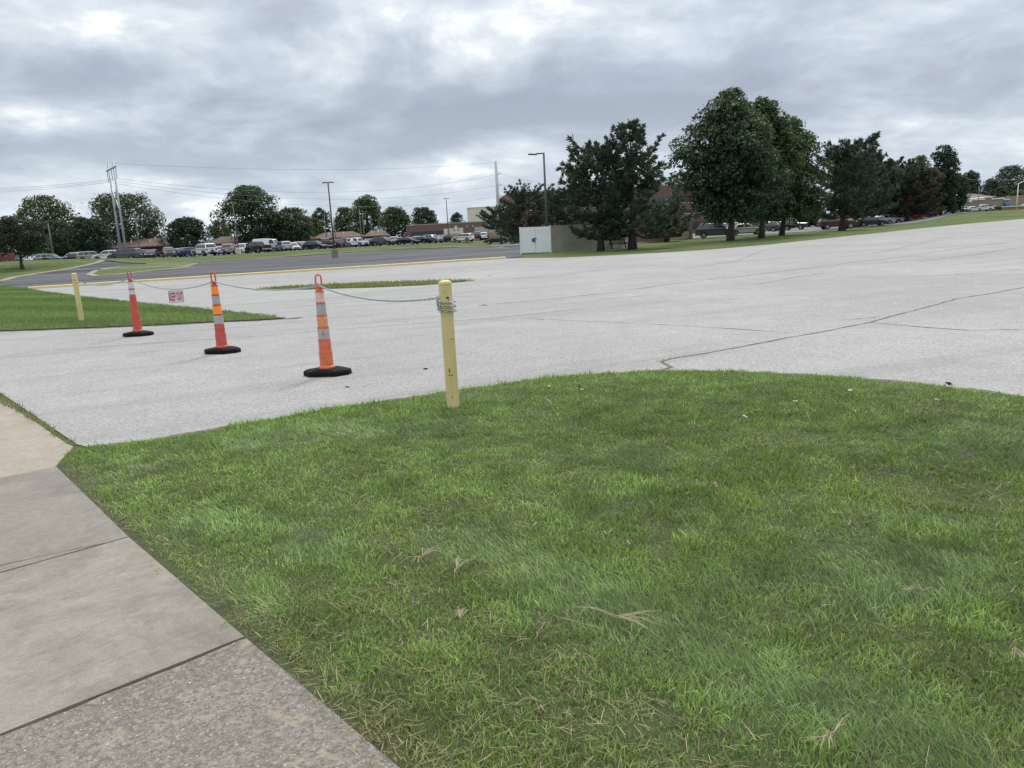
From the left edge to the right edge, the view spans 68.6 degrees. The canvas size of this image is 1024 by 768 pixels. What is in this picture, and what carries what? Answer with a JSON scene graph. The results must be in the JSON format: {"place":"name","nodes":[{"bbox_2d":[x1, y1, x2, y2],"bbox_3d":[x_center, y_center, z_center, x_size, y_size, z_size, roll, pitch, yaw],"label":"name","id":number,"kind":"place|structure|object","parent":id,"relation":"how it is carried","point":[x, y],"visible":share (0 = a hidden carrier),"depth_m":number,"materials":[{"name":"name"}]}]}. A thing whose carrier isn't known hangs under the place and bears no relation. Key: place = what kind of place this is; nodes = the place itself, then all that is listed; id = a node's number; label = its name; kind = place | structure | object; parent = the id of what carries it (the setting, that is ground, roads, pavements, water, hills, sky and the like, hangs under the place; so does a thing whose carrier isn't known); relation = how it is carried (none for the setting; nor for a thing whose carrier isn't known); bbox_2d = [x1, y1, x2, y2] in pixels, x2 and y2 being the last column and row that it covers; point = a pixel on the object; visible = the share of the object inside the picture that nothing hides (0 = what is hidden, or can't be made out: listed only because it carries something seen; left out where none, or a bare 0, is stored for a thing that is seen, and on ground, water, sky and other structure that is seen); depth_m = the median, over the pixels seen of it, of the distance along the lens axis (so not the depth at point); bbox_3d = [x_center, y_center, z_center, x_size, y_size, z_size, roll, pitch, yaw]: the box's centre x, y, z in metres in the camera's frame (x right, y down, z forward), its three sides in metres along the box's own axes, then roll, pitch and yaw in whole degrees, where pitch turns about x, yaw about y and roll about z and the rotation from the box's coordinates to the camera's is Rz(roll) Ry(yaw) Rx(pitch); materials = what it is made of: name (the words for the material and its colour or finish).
{"place":"outdoors","nodes":[
{"label":"outdoors","id":0,"kind":"place"},
{"bbox_2d":[0,400,72,477],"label":"sidewalk","id":1,"kind":"structure","parent":0,"point":[27,445],"depth_m":6.13,"materials":[{"name":"beige concrete"}]},
{"bbox_2d":[0,466,127,572],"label":"sidewalk","id":2,"kind":"structure","parent":0,"point":[50,512],"depth_m":4.34,"materials":[{"name":"grey concrete"}]},
{"bbox_2d":[0,537,243,735],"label":"sidewalk","id":3,"kind":"structure","parent":0,"point":[79,628],"depth_m":3.04,"materials":[{"name":"grey concrete"}]},
{"bbox_2d":[0,285,283,329],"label":"lawn ground","id":4,"kind":"structure","parent":0,"point":[233,319],"depth_m":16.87,"materials":[{"name":"green plant"}]},
{"bbox_2d":[71,273,83,320],"bbox_3d":[-10.179,-2.005,17.613,0.119,1.188,0.119,-3,11,0],"label":"bollard","id":5,"kind":"object","parent":4,"relation":"on","point":[77,297],"visible":0.95,"depth_m":17.57,"materials":[{"name":"yellow paint"}]},
{"bbox_2d":[77,278,456,312],"bbox_3d":[-5.292,-1.576,12.054,0.211,0.228,14.718,-12,14,-39],"label":"chain","id":6,"kind":"object","parent":5,"relation":"attached to","point":[439,302],"visible":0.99,"depth_m":8.20,"materials":[{"name":"metal"}]},
{"bbox_2d":[168,289,183,302],"bbox_3d":[-5.502,-1.445,12.298,0.228,0.222,0.009,-6,12,-14],"label":"keep out sign","id":7,"kind":"object","parent":6,"relation":"hanging from","point":[176,296],"visible":1,"depth_m":12.30,"materials":[{"name":"white"}]},
{"bbox_2d":[0,638,398,767],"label":"sidewalk","id":8,"kind":"structure","parent":0,"point":[234,705],"depth_m":2.39,"materials":[{"name":"grey concrete"}]},
{"bbox_2d":[14,240,477,260],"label":"parking lot","id":9,"kind":"structure","parent":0,"point":[244,252],"depth_m":137.71,"materials":[{"name":"grey asphalt"}]},
{"bbox_2d":[33,253,62,259],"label":"parked car","id":10,"kind":"object","parent":9,"relation":"on","point":[39,256],"visible":0.37,"depth_m":122.74,"materials":[{"name":"silver paint"}]},
{"bbox_2d":[75,251,98,258],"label":"parked car","id":11,"kind":"object","parent":9,"relation":"on","point":[85,255],"visible":0.34,"depth_m":121.56,"materials":[{"name":"grey paint"}]},
{"bbox_2d":[107,248,143,257],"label":"parked car","id":12,"kind":"object","parent":9,"relation":"on","point":[129,253],"visible":0.74,"depth_m":114.90,"materials":[{"name":"grey paint"}]},
{"bbox_2d":[107,238,169,257],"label":"bungalow","id":13,"kind":"object","parent":9,"relation":"on","point":[151,243],"visible":0.42,"depth_m":166.04,"materials":[{"name":"brick"}]},
{"bbox_2d":[143,249,161,257],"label":"parked car","id":14,"kind":"object","parent":9,"relation":"on","point":[150,253],"visible":0.85,"depth_m":120.81,"materials":[{"name":"white paint"}]},
{"bbox_2d":[176,247,201,256],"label":"parked car","id":15,"kind":"object","parent":9,"relation":"on","point":[183,251],"visible":0.62,"depth_m":123.21,"materials":[{"name":"blue paint"}]},
{"bbox_2d":[191,243,216,255],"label":"parked car","id":16,"kind":"object","parent":9,"relation":"on","point":[204,249],"visible":1,"depth_m":114.40,"materials":[{"name":"white paint"}]},
{"bbox_2d":[209,236,247,253],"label":"bungalow","id":17,"kind":"object","parent":9,"relation":"on","point":[219,241],"visible":0.4,"depth_m":170.27,"materials":[{"name":"brick"}]},
{"bbox_2d":[245,241,271,253],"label":"parked car","id":18,"kind":"object","parent":9,"relation":"on","point":[256,246],"visible":1,"depth_m":123.61,"materials":[{"name":"black paint"}]},
{"bbox_2d":[275,241,291,251],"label":"parked car","id":19,"kind":"object","parent":9,"relation":"on","point":[282,245],"visible":0.97,"depth_m":125.92,"materials":[{"name":"grey paint"}]},
{"bbox_2d":[302,241,327,249],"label":"parked car","id":20,"kind":"object","parent":9,"relation":"on","point":[311,245],"visible":0.98,"depth_m":127.95,"materials":[{"name":"blue paint"}]},
{"bbox_2d":[346,237,368,247],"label":"parked car","id":21,"kind":"object","parent":9,"relation":"on","point":[356,241],"visible":0.98,"depth_m":141.71,"materials":[{"name":"white paint"}]},
{"bbox_2d":[363,230,390,244],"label":"bungalow","id":22,"kind":"object","parent":9,"relation":"on","point":[376,233],"visible":0.54,"depth_m":178.24,"materials":[{"name":"brick"}]},
{"bbox_2d":[371,236,395,245],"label":"parked car","id":23,"kind":"object","parent":9,"relation":"on","point":[380,241],"visible":0.99,"depth_m":144.60,"materials":[{"name":"grey paint"}]},
{"bbox_2d":[0,246,521,287],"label":"road","id":24,"kind":"structure","parent":0,"point":[347,259],"depth_m":65.26,"materials":[{"name":"grey asphalt"}]},
{"bbox_2d":[85,266,193,276],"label":"kerb","id":25,"kind":"structure","parent":24,"relation":"on","point":[91,274],"depth_m":65.18,"materials":[{"name":"concrete"}]},
{"bbox_2d":[93,266,183,274],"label":"traffic island","id":26,"kind":"structure","parent":25,"relation":"on","point":[111,271],"depth_m":70.22,"materials":[{"name":"green plant"}]},
{"bbox_2d":[145,246,499,263],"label":"kerb","id":27,"kind":"structure","parent":24,"relation":"on","point":[292,256],"depth_m":95.39,"materials":[{"name":"concrete"}]},
{"bbox_2d":[322,182,337,257],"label":"lamp post","id":28,"kind":"object","parent":24,"relation":"on","point":[334,251],"visible":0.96,"depth_m":79.27,"materials":[{"name":"grey metal"}]},
{"bbox_2d":[102,245,463,262],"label":"grass strip","id":29,"kind":"object","parent":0,"point":[286,253],"depth_m":111.06,"materials":[{"name":"green plant"}]},
{"bbox_2d":[0,219,1023,446],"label":"parking lot","id":30,"kind":"structure","parent":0,"point":[108,391],"depth_m":11.93,"materials":[{"name":"concrete"}]},
{"bbox_2d":[123,270,153,336],"bbox_3d":[-7.089,-1.513,14.072,0.556,1.222,0.344,-2,11,4],"label":"traffic cone","id":31,"kind":"object","parent":30,"relation":"on","point":[137,331],"visible":1,"depth_m":14.04,"materials":[{"name":"orange plastic"}]},
{"bbox_2d":[204,272,240,353],"bbox_3d":[-4.351,-1.057,11.102,0.556,1.198,0.344,0,12,14],"label":"traffic cone","id":32,"kind":"object","parent":30,"relation":"on","point":[222,346],"visible":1,"depth_m":11.07,"materials":[{"name":"orange plastic"}]},
{"bbox_2d":[303,274,351,376],"bbox_3d":[-2.199,-0.689,8.730,0.556,1.174,0.344,-1,11,9],"label":"traffic cone","id":33,"kind":"object","parent":30,"relation":"on","point":[327,367],"visible":1,"depth_m":8.70,"materials":[{"name":"orange plastic"}]},
{"bbox_2d":[258,278,474,288],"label":"median ground","id":34,"kind":"structure","parent":30,"relation":"on","point":[383,286],"depth_m":25.84,"materials":[{"name":"green plant"}]},
{"bbox_2d":[0,300,1015,445],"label":"lawn rim","id":35,"kind":"object","parent":30,"relation":"on","point":[898,381],"visible":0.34,"depth_m":7.49,"materials":[{"name":"soil"}]},
{"bbox_2d":[7,239,1023,368],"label":"pavement cracks","id":36,"kind":"object","parent":30,"relation":"on","point":[666,364],"visible":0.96,"depth_m":11.31,"materials":[{"name":"grey concrete"}]},
{"bbox_2d":[0,209,1023,452],"bbox_3d":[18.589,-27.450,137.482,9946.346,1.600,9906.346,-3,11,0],"label":"ground","id":37,"kind":"structure","parent":0,"point":[38,266],"depth_m":81.51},
{"bbox_2d":[0,215,51,268],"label":"tree","id":38,"kind":"object","parent":37,"relation":"on","point":[29,240],"visible":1,"depth_m":80.72,"materials":[{"name":"green plant"}]},
{"bbox_2d":[0,393,74,443],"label":"weeds","id":39,"kind":"object","parent":37,"relation":"on","point":[11,403],"visible":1,"depth_m":7.30,"materials":[{"name":"green plant"}]},
{"bbox_2d":[13,194,82,258],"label":"tree","id":40,"kind":"object","parent":37,"relation":"on","point":[52,210],"visible":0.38,"depth_m":177.47,"materials":[{"name":"green plant"}]},
{"bbox_2d":[0,260,104,281],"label":"kerb","id":41,"kind":"structure","parent":37,"relation":"on","point":[14,277],"depth_m":75.75,"materials":[{"name":"concrete"}]},
{"bbox_2d":[33,218,77,256],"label":"tree","id":42,"kind":"object","parent":37,"relation":"on","point":[57,227],"visible":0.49,"depth_m":144.58,"materials":[{"name":"green plant"}]},
{"bbox_2d":[62,216,116,253],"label":"tree","id":43,"kind":"object","parent":37,"relation":"on","point":[84,241],"visible":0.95,"depth_m":142.49,"materials":[{"name":"green plant"}]},
{"bbox_2d":[106,160,126,248],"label":"steel pylon","id":44,"kind":"object","parent":37,"relation":"on","point":[119,208],"visible":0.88,"depth_m":135.24,"materials":[{"name":"silver metal"}]},
{"bbox_2d":[81,191,166,246],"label":"tree","id":45,"kind":"object","parent":37,"relation":"on","point":[106,202],"visible":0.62,"depth_m":170.18,"materials":[{"name":"green plant"}]},
{"bbox_2d":[155,216,210,255],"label":"tree","id":46,"kind":"object","parent":37,"relation":"on","point":[195,232],"visible":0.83,"depth_m":159.31,"materials":[{"name":"green plant"}]},
{"bbox_2d":[205,219,235,241],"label":"tree","id":47,"kind":"object","parent":37,"relation":"on","point":[215,232],"visible":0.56,"depth_m":222.95,"materials":[{"name":"green plant"}]},
{"bbox_2d":[208,184,282,243],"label":"tree","id":48,"kind":"object","parent":37,"relation":"on","point":[267,220],"visible":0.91,"depth_m":164.76,"materials":[{"name":"green plant"}]},
{"bbox_2d":[28,257,505,288],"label":"kerb","id":49,"kind":"structure","parent":37,"relation":"on","point":[226,275],"depth_m":44.61,"materials":[{"name":"yellow paint"}]},
{"bbox_2d":[265,206,316,241],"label":"tree","id":50,"kind":"object","parent":37,"relation":"on","point":[292,225],"visible":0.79,"depth_m":171.20,"materials":[{"name":"green plant"}]},
{"bbox_2d":[305,217,322,236],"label":"tree","id":51,"kind":"object","parent":37,"relation":"on","point":[318,228],"visible":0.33,"depth_m":194.30,"materials":[{"name":"green plant"}]},
{"bbox_2d":[309,207,330,233],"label":"tree","id":52,"kind":"object","parent":37,"relation":"on","point":[322,213],"visible":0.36,"depth_m":228.43,"materials":[{"name":"green plant"}]},
{"bbox_2d":[310,231,363,248],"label":"bungalow","id":53,"kind":"object","parent":37,"relation":"on","point":[347,234],"visible":0.41,"depth_m":174.39,"materials":[{"name":"brick"}]},
{"bbox_2d":[333,207,354,231],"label":"tree","id":54,"kind":"object","parent":37,"relation":"on","point":[342,223],"visible":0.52,"depth_m":232.67,"materials":[{"name":"green plant"}]},
{"bbox_2d":[347,194,381,237],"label":"tree","id":55,"kind":"object","parent":37,"relation":"on","point":[373,212],"visible":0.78,"depth_m":220.24,"materials":[{"name":"green plant"}]},
{"bbox_2d":[377,205,412,237],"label":"tree","id":56,"kind":"object","parent":37,"relation":"on","point":[397,219],"visible":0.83,"depth_m":207.74,"materials":[{"name":"green plant"}]},
{"bbox_2d":[411,206,438,224],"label":"tree","id":57,"kind":"object","parent":37,"relation":"on","point":[426,215],"visible":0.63,"depth_m":253.47,"materials":[{"name":"green plant"}]},
{"bbox_2d":[451,233,474,241],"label":"parked car","id":58,"kind":"object","parent":37,"relation":"on","point":[466,237],"visible":1,"depth_m":148.27,"materials":[{"name":"white paint"}]},
{"bbox_2d":[406,217,559,243],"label":"building","id":59,"kind":"structure","parent":37,"relation":"on","point":[424,229],"depth_m":191.73,"materials":[{"name":"brown brick"}]},
{"bbox_2d":[467,206,512,221],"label":"building","id":60,"kind":"structure","parent":37,"relation":"on","point":[472,212],"depth_m":207.02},
{"bbox_2d":[476,201,523,243],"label":"pine tree","id":61,"kind":"object","parent":37,"relation":"on","point":[487,217],"visible":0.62,"depth_m":124.32,"materials":[{"name":"green plant"}]},
{"bbox_2d":[499,178,554,235],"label":"pine tree","id":62,"kind":"object","parent":37,"relation":"on","point":[519,208],"visible":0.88,"depth_m":100.02,"materials":[{"name":"green plant"}]},
{"bbox_2d":[528,153,547,225],"bbox_3d":[2.392,-14.846,61.910,1.756,8.106,0.850,-4,11,-6],"label":"lamp post","id":63,"kind":"object","parent":37,"relation":"on","point":[546,216],"visible":0.66,"depth_m":61.64,"materials":[{"name":"grey metal"}]},
{"bbox_2d":[519,222,627,253],"bbox_3d":[5.546,-11.945,61.270,4.288,2.130,9.878,8,16,44],"label":"fence enclosure","id":64,"kind":"object","parent":37,"relation":"on","point":[554,238],"visible":0.56,"depth_m":59.24,"materials":[{"name":"white plastic"}]},
{"bbox_2d":[554,132,646,250],"bbox_3d":[6.556,-14.100,55.299,6.394,8.770,6.854,2,12,23],"label":"pine tree","id":65,"kind":"object","parent":37,"relation":"on","point":[613,185],"visible":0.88,"depth_m":54.18,"materials":[{"name":"green plant"}]},
{"bbox_2d":[568,117,693,249],"bbox_3d":[9.281,-14.725,55.569,9.032,9.626,9.280,5,14,36],"label":"pine tree","id":66,"kind":"object","parent":37,"relation":"on","point":[647,185],"visible":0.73,"depth_m":54.52,"materials":[{"name":"green plant"}]},
{"bbox_2d":[636,218,692,241],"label":"bin enclosure","id":67,"kind":"object","parent":37,"relation":"on","point":[687,234],"visible":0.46,"depth_m":83.60,"materials":[{"name":"brick"}]},
{"bbox_2d":[639,202,694,241],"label":"pine tree","id":68,"kind":"object","parent":37,"relation":"on","point":[674,211],"visible":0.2,"depth_m":77.27,"materials":[{"name":"green plant"}]},
{"bbox_2d":[669,212,707,233],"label":"building","id":69,"kind":"structure","parent":37,"relation":"on","point":[696,224],"depth_m":148.53,"materials":[{"name":"red brick"}]},
{"bbox_2d":[695,222,737,238],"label":"parked car","id":70,"kind":"object","parent":37,"relation":"on","point":[705,230],"visible":0.73,"depth_m":85.88,"materials":[{"name":"grey paint"}]},
{"bbox_2d":[664,87,796,240],"bbox_3d":[18.826,-19.290,66.380,11.091,13.465,11.793,-3,11,0],"label":"tree","id":71,"kind":"object","parent":37,"relation":"on","point":[735,152],"visible":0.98,"depth_m":64.82,"materials":[{"name":"green plant"}]},
{"bbox_2d":[735,223,765,235],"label":"parked car","id":72,"kind":"object","parent":37,"relation":"on","point":[741,228],"visible":0.4,"depth_m":94.59,"materials":[{"name":"beige paint"}]},
{"bbox_2d":[734,95,806,237],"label":"tree","id":73,"kind":"object","parent":37,"relation":"on","point":[785,141],"visible":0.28,"depth_m":69.62,"materials":[{"name":"green plant"}]},
{"bbox_2d":[746,114,837,235],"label":"tree","id":74,"kind":"object","parent":37,"relation":"on","point":[804,198],"visible":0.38,"depth_m":77.70,"materials":[{"name":"green plant"}]},
{"bbox_2d":[807,138,878,230],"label":"pine tree","id":75,"kind":"object","parent":37,"relation":"on","point":[846,161],"visible":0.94,"depth_m":89.38,"materials":[{"name":"green plant"}]},
{"bbox_2d":[820,130,898,226],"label":"pine tree","id":76,"kind":"object","parent":37,"relation":"on","point":[893,171],"visible":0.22,"depth_m":113.34,"materials":[{"name":"green plant"}]},
{"bbox_2d":[859,151,899,225],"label":"pine tree","id":77,"kind":"object","parent":37,"relation":"on","point":[885,186],"visible":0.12,"depth_m":125.11,"materials":[{"name":"green plant"}]},
{"bbox_2d":[879,156,912,214],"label":"pine tree","id":78,"kind":"object","parent":37,"relation":"on","point":[889,162],"visible":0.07,"depth_m":148.40,"materials":[{"name":"green plant"}]},
{"bbox_2d":[885,164,947,221],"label":"pine tree","id":79,"kind":"object","parent":37,"relation":"on","point":[915,184],"visible":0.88,"depth_m":138.50,"materials":[{"name":"green plant"}]},
{"bbox_2d":[928,144,962,214],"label":"tree","id":80,"kind":"object","parent":37,"relation":"on","point":[949,160],"visible":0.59,"depth_m":144.32,"materials":[{"name":"green plant"}]},
{"bbox_2d":[944,173,972,212],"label":"tree","id":81,"kind":"object","parent":37,"relation":"on","point":[962,196],"visible":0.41,"depth_m":149.60,"materials":[{"name":"green plant"}]},
{"bbox_2d":[964,170,984,193],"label":"tree","id":82,"kind":"object","parent":37,"relation":"on","point":[974,184],"visible":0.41,"depth_m":319.36,"materials":[{"name":"green plant"}]},
{"bbox_2d":[957,196,1009,212],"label":"store","id":83,"kind":"structure","parent":37,"relation":"on","point":[991,200],"depth_m":239.85,"materials":[{"name":"beige brick"}]},
{"bbox_2d":[979,178,1001,195],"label":"tree","id":84,"kind":"object","parent":37,"relation":"on","point":[990,185],"visible":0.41,"depth_m":368.75,"materials":[{"name":"green plant"}]},
{"bbox_2d":[993,186,1009,197],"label":"tree","id":85,"kind":"object","parent":37,"relation":"on","point":[1002,191],"visible":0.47,"depth_m":320.56,"materials":[{"name":"green plant"}]},
{"bbox_2d":[992,164,1023,192],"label":"tree","id":86,"kind":"object","parent":37,"relation":"on","point":[1006,178],"visible":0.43,"depth_m":385.85,"materials":[{"name":"green plant"}]},
{"bbox_2d":[998,195,1023,205],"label":"building","id":87,"kind":"structure","parent":37,"relation":"on","point":[1012,200],"depth_m":248.10,"materials":[{"name":"beige brick"}]},
{"bbox_2d":[0,0,1023,259],"label":"sky","id":88,"kind":"structure","parent":0,"point":[266,89],"materials":[{"name":"grey"}]},
{"bbox_2d":[57,366,1023,767],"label":"lawn ground","id":89,"kind":"structure","parent":0,"point":[243,629],"depth_m":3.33,"materials":[{"name":"green plant"}]},
{"bbox_2d":[438,280,459,407],"bbox_3d":[-0.558,-0.328,6.678,0.119,1.188,0.119,-3,11,0],"label":"bollard","id":90,"kind":"object","parent":89,"relation":"on","point":[449,350],"visible":0.98,"depth_m":6.63,"materials":[{"name":"yellow paint"}]},
{"bbox_2d":[95,371,1016,767],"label":"straw","id":91,"kind":"object","parent":89,"relation":"on","point":[491,527],"visible":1,"depth_m":4.39,"materials":[{"name":"beige plant"}]},
{"bbox_2d":[580,601,664,637],"bbox_3d":[0.406,0.875,2.848,0.364,0.032,0.206,2,12,24],"label":"dry grass clump","id":92,"kind":"object","parent":89,"relation":"on","point":[625,616],"visible":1,"depth_m":2.83,"materials":[{"name":"plant"}]},
{"bbox_2d":[800,713,849,753],"bbox_3d":[0.923,0.988,2.157,0.222,0.036,0.088,-11,14,-35],"label":"dry grass clump","id":93,"kind":"object","parent":89,"relation":"on","point":[830,734],"visible":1,"depth_m":2.13,"materials":[{"name":"plant"}]},
{"bbox_2d":[499,178,767,225],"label":"building","id":94,"kind":"structure","parent":0,"point":[663,192],"depth_m":212.97,"materials":[{"name":"red brick"}]},
{"bbox_2d":[524,196,699,208],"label":"window","id":95,"kind":"structure","parent":94,"relation":"in","point":[661,199],"depth_m":213.05,"materials":[{"name":"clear glass"}]},
{"bbox_2d":[491,209,1017,250],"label":"parking lot","id":96,"kind":"structure","parent":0,"point":[807,229],"depth_m":119.26,"materials":[{"name":"grey asphalt"}]},
{"bbox_2d":[540,186,584,225],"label":"pine tree","id":97,"kind":"object","parent":96,"relation":"on","point":[557,203],"visible":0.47,"depth_m":88.73,"materials":[{"name":"green plant"}]},
{"bbox_2d":[815,216,857,229],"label":"parked car","id":98,"kind":"object","parent":96,"relation":"on","point":[824,224],"visible":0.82,"depth_m":105.38,"materials":[{"name":"red metal"}]},
{"bbox_2d":[859,217,887,226],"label":"parked car","id":99,"kind":"object","parent":96,"relation":"on","point":[864,221],"visible":0.88,"depth_m":119.14,"materials":[{"name":"grey paint"}]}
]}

